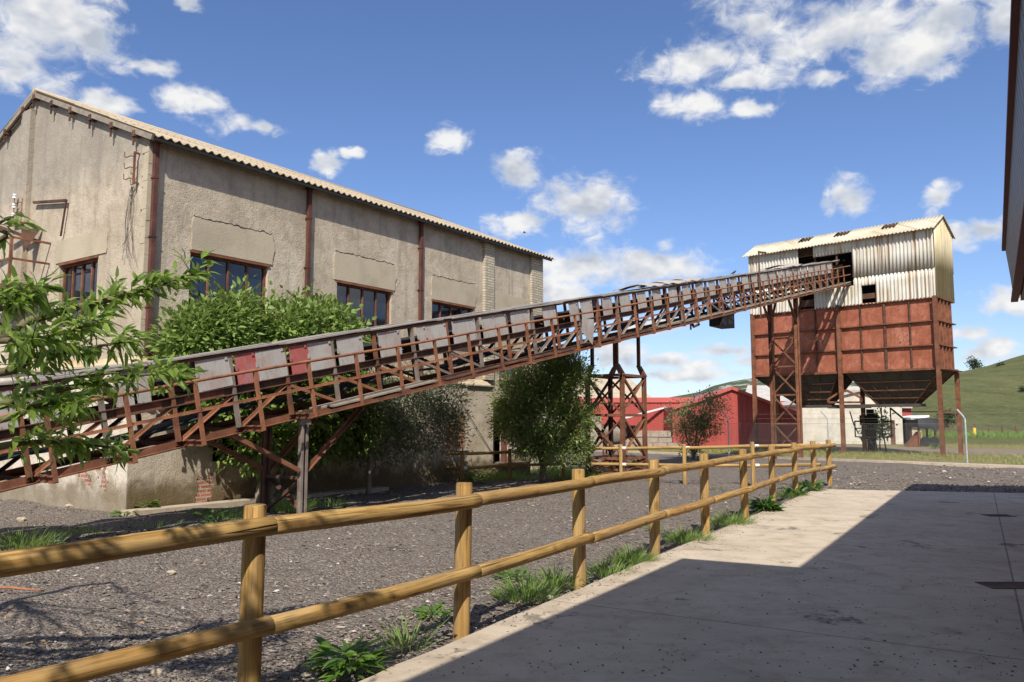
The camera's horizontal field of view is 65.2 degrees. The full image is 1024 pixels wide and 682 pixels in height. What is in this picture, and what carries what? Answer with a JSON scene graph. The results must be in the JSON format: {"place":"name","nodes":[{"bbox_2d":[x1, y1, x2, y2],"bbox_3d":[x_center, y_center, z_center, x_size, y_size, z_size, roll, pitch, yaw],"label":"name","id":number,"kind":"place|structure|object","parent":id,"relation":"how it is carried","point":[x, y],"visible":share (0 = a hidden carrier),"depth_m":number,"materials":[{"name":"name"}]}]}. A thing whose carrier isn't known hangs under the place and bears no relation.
{"place":"outdoors","nodes":[
{"label":"outdoors","id":0,"kind":"place"},
{"bbox_2d":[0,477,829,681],"bbox_3d":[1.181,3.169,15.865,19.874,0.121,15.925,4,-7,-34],"label":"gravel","id":1,"kind":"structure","parent":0,"point":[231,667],"depth_m":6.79,"materials":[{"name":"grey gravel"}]},
{"bbox_2d":[0,586,44,591],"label":"rusty rod","id":2,"kind":"object","parent":1,"relation":"on","point":[13,587],"visible":1,"depth_m":7.28,"materials":[{"name":"brown metal"}]},
{"bbox_2d":[388,546,411,549],"bbox_3d":[-1.363,2.517,9.721,0.401,0.026,0.024,-4,-7,37],"label":"stick","id":3,"kind":"object","parent":1,"relation":"on","point":[398,547],"visible":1,"depth_m":9.73,"materials":[{"name":"brown plant"}]},
{"bbox_2d":[0,437,1023,681],"bbox_3d":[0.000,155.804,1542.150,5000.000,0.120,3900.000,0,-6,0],"label":"ground","id":4,"kind":"structure","parent":0,"point":[282,547],"depth_m":9.44,"materials":[{"name":"grey gravel"}]},
{"bbox_2d":[16,517,26,521],"bbox_3d":[-7.798,2.836,12.717,0.170,0.082,0.120,0,-6,0],"label":"stone","id":5,"kind":"object","parent":4,"relation":"on","point":[20,519],"visible":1,"depth_m":12.67,"materials":[{"name":"beige stone"}]},
{"bbox_2d":[0,522,71,550],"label":"grass tuft","id":6,"kind":"object","parent":4,"relation":"on","point":[21,542],"visible":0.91,"depth_m":9.97,"materials":[{"name":"green plant"}]},
{"bbox_2d":[48,523,112,536],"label":"grass tuft","id":7,"kind":"object","parent":4,"relation":"on","point":[74,529],"visible":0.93,"depth_m":11.18,"materials":[{"name":"green plant"}]},
{"bbox_2d":[0,212,222,480],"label":"peach tree","id":8,"kind":"object","parent":4,"relation":"on","point":[23,344],"visible":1,"depth_m":3.98,"materials":[{"name":"green plant"}]},
{"bbox_2d":[107,509,139,515],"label":"weed","id":9,"kind":"object","parent":4,"relation":"on","point":[114,512],"visible":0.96,"depth_m":13.38,"materials":[{"name":"green plant"}]},
{"bbox_2d":[138,499,160,507],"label":"weed","id":10,"kind":"object","parent":4,"relation":"on","point":[153,505],"visible":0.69,"depth_m":13.92,"materials":[{"name":"green plant"}]},
{"bbox_2d":[150,666,169,674],"bbox_3d":[-2.193,2.064,4.982,0.119,0.064,0.091,1,-6,-6],"label":"stone","id":11,"kind":"object","parent":4,"relation":"on","point":[161,670],"visible":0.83,"depth_m":4.95,"materials":[{"name":"beige stone"}]},
{"bbox_2d":[133,519,188,528],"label":"grass tuft","id":12,"kind":"object","parent":4,"relation":"on","point":[158,521],"visible":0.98,"depth_m":12.03,"materials":[{"name":"green plant"}]},
{"bbox_2d":[167,570,175,574],"bbox_3d":[-3.521,2.394,8.282,0.100,0.046,0.067,0,-6,0],"label":"stone","id":13,"kind":"object","parent":4,"relation":"on","point":[171,572],"visible":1,"depth_m":8.26,"materials":[{"name":"beige stone"}]},
{"bbox_2d":[182,508,215,517],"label":"weed","id":14,"kind":"object","parent":4,"relation":"on","point":[204,511],"visible":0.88,"depth_m":13.36,"materials":[{"name":"green plant"}]},
{"bbox_2d":[192,508,241,524],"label":"weed","id":15,"kind":"object","parent":4,"relation":"on","point":[211,517],"visible":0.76,"depth_m":12.17,"materials":[{"name":"green plant"}]},
{"bbox_2d":[202,504,242,518],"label":"grass tuft","id":16,"kind":"object","parent":4,"relation":"on","point":[235,513],"visible":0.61,"depth_m":13.22,"materials":[{"name":"green plant"}]},
{"bbox_2d":[128,273,396,502],"bbox_3d":[-4.492,0.886,15.735,2.177,4.552,6.163,-4,-7,35],"label":"fig tree","id":17,"kind":"object","parent":4,"relation":"on","point":[245,319],"visible":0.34,"depth_m":15.37,"materials":[{"name":"green plant"}]},
{"bbox_2d":[0,88,553,515],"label":"industrial hall","id":18,"kind":"structure","parent":4,"relation":"on","point":[99,195],"depth_m":16.75,"materials":[{"name":"paint"}]},
{"bbox_2d":[58,255,98,320],"bbox_3d":[-8.592,-0.991,15.878,1.580,1.252,0.200,-4,-7,35],"label":"window","id":19,"kind":"structure","parent":18,"relation":"in","point":[82,272],"depth_m":15.96,"materials":[{"name":"metal"}]},
{"bbox_2d":[188,249,269,323],"bbox_3d":[-5.668,-1.053,16.016,0.200,1.242,1.910,-4,-7,35],"label":"window","id":20,"kind":"structure","parent":18,"relation":"in","point":[237,267],"depth_m":16.05,"materials":[{"name":"metal"}]},
{"bbox_2d":[336,280,392,336],"bbox_3d":[-3.532,-0.724,19.051,0.200,1.192,1.900,-4,-7,35],"label":"window","id":21,"kind":"structure","parent":18,"relation":"in","point":[375,300],"depth_m":19.24,"materials":[{"name":"metal"}]},
{"bbox_2d":[432,299,475,348],"bbox_3d":[-1.630,-0.439,21.751,0.200,1.162,1.870,-4,-7,35],"label":"window","id":22,"kind":"structure","parent":18,"relation":"in","point":[439,308],"depth_m":21.69,"materials":[{"name":"metal"}]},
{"bbox_2d":[498,351,525,381],"bbox_3d":[-0.033,0.763,23.924,0.200,0.862,1.400,-4,-7,35],"label":"window","id":23,"kind":"structure","parent":18,"relation":"in","point":[513,353],"depth_m":23.89,"materials":[{"name":"metal"}]},
{"bbox_2d":[259,489,319,512],"bbox_3d":[-3.876,2.743,14.019,1.123,0.492,1.105,5,-8,-42],"label":"grass tuft","id":24,"kind":"object","parent":4,"relation":"on","point":[285,506],"visible":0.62,"depth_m":13.90,"materials":[{"name":"green plant"}]},
{"bbox_2d":[308,494,354,507],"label":"grass tuft","id":25,"kind":"object","parent":4,"relation":"on","point":[332,503],"visible":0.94,"depth_m":14.71,"materials":[{"name":"green plant"}]},
{"bbox_2d":[293,635,397,681],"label":"weed","id":26,"kind":"object","parent":4,"relation":"on","point":[335,665],"visible":1,"depth_m":4.95,"materials":[{"name":"green plant"}]},
{"bbox_2d":[334,362,479,493],"bbox_3d":[-2.389,1.847,18.293,1.968,3.106,5.167,-4,-7,36],"label":"olive tree","id":27,"kind":"object","parent":4,"relation":"on","point":[440,411],"visible":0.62,"depth_m":18.23,"materials":[{"name":"green plant"}]},
{"bbox_2d":[363,606,450,654],"bbox_3d":[-0.701,1.987,5.542,0.652,0.309,0.672,2,-6,-22],"label":"grass tuft","id":28,"kind":"object","parent":4,"relation":"on","point":[400,637],"visible":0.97,"depth_m":5.57,"materials":[{"name":"green plant"}]},
{"bbox_2d":[0,440,836,681],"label":"wooden fence","id":29,"kind":"object","parent":4,"relation":"on","point":[254,527],"visible":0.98,"depth_m":4.72,"materials":[{"name":"brown wood"}]},
{"bbox_2d":[0,251,850,512],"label":"conveyor","id":30,"kind":"object","parent":4,"relation":"on","point":[259,368],"visible":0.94,"depth_m":14.92,"materials":[{"name":"metal"}]},
{"bbox_2d":[409,600,452,618],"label":"weed","id":31,"kind":"object","parent":4,"relation":"on","point":[435,609],"visible":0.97,"depth_m":6.44,"materials":[{"name":"green plant"}]},
{"bbox_2d":[458,467,494,483],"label":"weed bush","id":32,"kind":"object","parent":4,"relation":"on","point":[471,475],"visible":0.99,"depth_m":20.32,"materials":[{"name":"green plant"}]},
{"bbox_2d":[490,565,534,581],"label":"weed","id":33,"kind":"object","parent":4,"relation":"on","point":[515,571],"visible":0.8,"depth_m":8.05,"materials":[{"name":"green plant"}]},
{"bbox_2d":[485,567,565,604],"bbox_3d":[0.107,2.171,7.141,0.790,0.260,0.707,0,-6,0],"label":"grass tuft","id":34,"kind":"object","parent":4,"relation":"on","point":[528,590],"visible":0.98,"depth_m":7.08,"materials":[{"name":"green plant"}]},
{"bbox_2d":[482,342,607,481],"bbox_3d":[0.904,1.814,21.178,3.366,3.764,2.374,0,-6,0],"label":"willow tree","id":35,"kind":"object","parent":4,"relation":"on","point":[553,383],"visible":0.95,"depth_m":20.76,"materials":[{"name":"green plant"}]},
{"bbox_2d":[519,558,587,590],"bbox_3d":[0.396,2.205,7.656,0.764,0.296,0.696,0,-6,0],"label":"grass tuft","id":36,"kind":"object","parent":4,"relation":"on","point":[556,579],"visible":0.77,"depth_m":7.61,"materials":[{"name":"green plant"}]},
{"bbox_2d":[586,554,642,577],"bbox_3d":[1.001,2.292,8.166,0.710,0.223,0.592,0,-6,0],"label":"grass tuft","id":37,"kind":"object","parent":4,"relation":"on","point":[602,570],"visible":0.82,"depth_m":8.20,"materials":[{"name":"green plant"}]},
{"bbox_2d":[601,423,634,462],"bbox_3d":[3.846,3.717,29.020,1.210,1.502,0.736,-2,-6,20],"label":"old mixer","id":38,"kind":"object","parent":4,"relation":"on","point":[616,435],"visible":0.39,"depth_m":28.78,"materials":[{"name":"grey metal"}]},
{"bbox_2d":[565,397,692,442],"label":"red shed","id":39,"kind":"structure","parent":4,"relation":"on","point":[655,415],"depth_m":52.41,"materials":[{"name":"metal"}]},
{"bbox_2d":[579,417,600,442],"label":"door","id":40,"kind":"structure","parent":39,"relation":"in","point":[599,426],"depth_m":52.68,"materials":[{"name":"white metal"}]},
{"bbox_2d":[583,431,680,446],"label":"block wall","id":41,"kind":"structure","parent":4,"relation":"on","point":[665,439],"depth_m":46.01,"materials":[{"name":"grey concrete"}]},
{"bbox_2d":[446,442,820,484],"bbox_3d":[2.918,3.235,20.696,9.538,1.301,1.656,-1,-6,5],"label":"wooden fence","id":42,"kind":"object","parent":4,"relation":"on","point":[683,447],"visible":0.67,"depth_m":20.42,"materials":[{"name":"brown wood"}]},
{"bbox_2d":[602,542,664,565],"bbox_3d":[1.330,2.336,8.896,0.747,0.282,0.677,3,-7,-30],"label":"grass tuft","id":43,"kind":"object","parent":4,"relation":"on","point":[636,556],"visible":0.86,"depth_m":8.86,"materials":[{"name":"green plant"}]},
{"bbox_2d":[661,524,718,543],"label":"grass tuft","id":44,"kind":"object","parent":4,"relation":"on","point":[681,537],"visible":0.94,"depth_m":10.40,"materials":[{"name":"green plant"}]},
{"bbox_2d":[659,385,733,459],"bbox_3d":[7.657,3.442,33.386,3.350,3.271,2.179,0,-6,0],"label":"reddish shrub","id":45,"kind":"object","parent":4,"relation":"on","point":[702,422],"visible":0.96,"depth_m":33.17,"materials":[{"name":"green plant"}]},
{"bbox_2d":[664,387,797,448],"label":"red shed","id":46,"kind":"structure","parent":4,"relation":"on","point":[741,401],"depth_m":45.88,"materials":[{"name":"metal"}]},
{"bbox_2d":[710,503,760,526],"bbox_3d":[3.300,2.606,12.066,0.945,0.375,0.827,0,-6,0],"label":"grass tuft","id":47,"kind":"object","parent":4,"relation":"on","point":[723,520],"visible":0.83,"depth_m":11.98,"materials":[{"name":"green plant"}]},
{"bbox_2d":[748,495,786,514],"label":"weed","id":48,"kind":"object","parent":4,"relation":"on","point":[758,506],"visible":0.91,"depth_m":13.76,"materials":[{"name":"green plant"}]},
{"bbox_2d":[776,484,807,495],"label":"weed","id":49,"kind":"object","parent":4,"relation":"on","point":[787,489],"visible":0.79,"depth_m":16.75,"materials":[{"name":"green plant"}]},
{"bbox_2d":[776,487,809,497],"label":"grass tuft","id":50,"kind":"object","parent":4,"relation":"on","point":[787,494],"visible":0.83,"depth_m":16.49,"materials":[{"name":"green plant"}]},
{"bbox_2d":[582,450,1023,467],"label":"kerb","id":51,"kind":"structure","parent":4,"relation":"on","point":[917,462],"depth_m":30.29,"materials":[{"name":"concrete"}]},
{"bbox_2d":[789,479,827,491],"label":"weed","id":52,"kind":"object","parent":4,"relation":"on","point":[818,486],"visible":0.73,"depth_m":17.75,"materials":[{"name":"green plant"}]},
{"bbox_2d":[746,385,911,415],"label":"grey roofed shed","id":53,"kind":"structure","parent":4,"relation":"on","point":[763,391],"depth_m":65.20,"materials":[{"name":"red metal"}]},
{"bbox_2d":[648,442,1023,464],"bbox_3d":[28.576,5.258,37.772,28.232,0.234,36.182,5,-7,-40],"label":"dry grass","id":54,"kind":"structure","parent":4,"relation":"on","point":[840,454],"depth_m":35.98,"materials":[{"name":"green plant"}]},
{"bbox_2d":[742,215,964,456],"bbox_3d":[16.868,0.029,40.215,9.604,11.366,3.226,-6,-8,44],"label":"silo","id":55,"kind":"object","parent":4,"relation":"on","point":[878,331],"visible":0.83,"depth_m":38.47,"materials":[{"name":"red metal"}]},
{"bbox_2d":[781,389,928,443],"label":"white house","id":56,"kind":"structure","parent":4,"relation":"on","point":[812,432],"depth_m":54.07,"materials":[{"name":"paint"}]},
{"bbox_2d":[890,420,895,443],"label":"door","id":57,"kind":"structure","parent":56,"relation":"in","point":[894,440],"depth_m":53.77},
{"bbox_2d":[722,409,1023,464],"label":"chain link fence","id":58,"kind":"object","parent":4,"relation":"on","point":[964,428],"visible":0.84,"depth_m":30.66,"materials":[{"name":"metal"}]},
{"bbox_2d":[849,407,906,451],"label":"loading machine","id":59,"kind":"object","parent":4,"relation":"on","point":[873,418],"visible":0.79,"depth_m":40.51,"materials":[{"name":"black metal"}]},
{"bbox_2d":[858,407,897,449],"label":"leafy shrub","id":60,"kind":"object","parent":4,"relation":"on","point":[878,431],"visible":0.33,"depth_m":43.63,"materials":[{"name":"green plant"}]},
{"bbox_2d":[800,465,1023,491],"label":"gravel","id":61,"kind":"structure","parent":4,"relation":"on","point":[938,489],"depth_m":20.93,"materials":[{"name":"grey gravel"}]},
{"bbox_2d":[904,418,939,445],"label":"covered trailer","id":62,"kind":"object","parent":4,"relation":"on","point":[922,422],"visible":0.91,"depth_m":49.22,"materials":[{"name":"metal"}]},
{"bbox_2d":[921,429,1023,438],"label":"tall grass","id":63,"kind":"structure","parent":4,"relation":"on","point":[990,434],"depth_m":73.39,"materials":[{"name":"green plant"}]},
{"bbox_2d":[924,424,1023,433],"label":"field fence","id":64,"kind":"object","parent":4,"relation":"on","point":[989,429],"visible":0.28,"depth_m":81.22,"materials":[{"name":"wood"}]},
{"bbox_2d":[0,0,1023,396],"label":"sky","id":65,"kind":"structure","parent":0,"point":[629,142],"materials":[{"name":"blue"}]},
{"bbox_2d":[472,465,603,479],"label":"grass","id":66,"kind":"structure","parent":0,"point":[514,475],"depth_m":21.88,"materials":[{"name":"green plant"}]},
{"bbox_2d":[544,378,651,421],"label":"beige roofed house","id":67,"kind":"structure","parent":0,"point":[616,391],"depth_m":67.75,"materials":[{"name":"tile"}]},
{"bbox_2d":[626,454,649,469],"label":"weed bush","id":68,"kind":"object","parent":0,"point":[632,461],"visible":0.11,"depth_m":23.23,"materials":[{"name":"green plant"}]},
{"bbox_2d":[503,489,825,628],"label":"gravel","id":69,"kind":"structure","parent":0,"point":[639,567],"depth_m":8.21,"materials":[{"name":"grey gravel"}]},
{"bbox_2d":[359,489,1023,681],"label":"path","id":70,"kind":"structure","parent":0,"point":[785,637],"depth_m":6.49,"materials":[{"name":"concrete"}]},
{"bbox_2d":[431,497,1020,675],"bbox_3d":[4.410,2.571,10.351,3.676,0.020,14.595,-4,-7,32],"label":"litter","id":71,"kind":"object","parent":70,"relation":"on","point":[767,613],"visible":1,"depth_m":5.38,"materials":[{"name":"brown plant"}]},
{"bbox_2d":[980,514,1016,516],"bbox_3d":[7.904,2.833,12.996,0.424,0.007,0.280,0,-6,0],"label":"drain grate","id":72,"kind":"object","parent":70,"relation":"on","point":[998,515],"visible":1,"depth_m":12.96,"materials":[{"name":"metal"}]},
{"bbox_2d":[975,582,1023,588],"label":"drain grate","id":73,"kind":"object","parent":70,"relation":"on","point":[1006,585],"visible":1,"depth_m":7.46,"materials":[{"name":"metal"}]},
{"bbox_2d":[1002,0,1023,301],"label":"warehouse","id":74,"kind":"structure","parent":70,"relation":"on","point":[1013,226],"depth_m":9.53,"materials":[{"name":"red metal"}]},
{"bbox_2d":[674,378,856,396],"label":"distant hill","id":75,"kind":"structure","parent":0,"point":[741,384],"depth_m":862.03,"materials":[{"name":"green plant"}]},
{"bbox_2d":[634,442,1023,464],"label":"meadow grass","id":76,"kind":"structure","parent":0,"point":[847,450],"depth_m":36.54,"materials":[{"name":"green plant"}]},
{"bbox_2d":[911,355,1023,433],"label":"hill","id":77,"kind":"structure","parent":0,"point":[990,395],"depth_m":118.91,"materials":[{"name":"green plant"}]},
{"bbox_2d":[934,407,956,428],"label":"hill tree","id":78,"kind":"object","parent":77,"relation":"on","point":[947,418],"visible":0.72,"depth_m":85.27,"materials":[{"name":"green plant"}]},
{"bbox_2d":[963,356,984,368],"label":"hill tree","id":79,"kind":"object","parent":77,"relation":"on","point":[975,363],"visible":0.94,"depth_m":176.00,"materials":[{"name":"green plant"}]}
]}

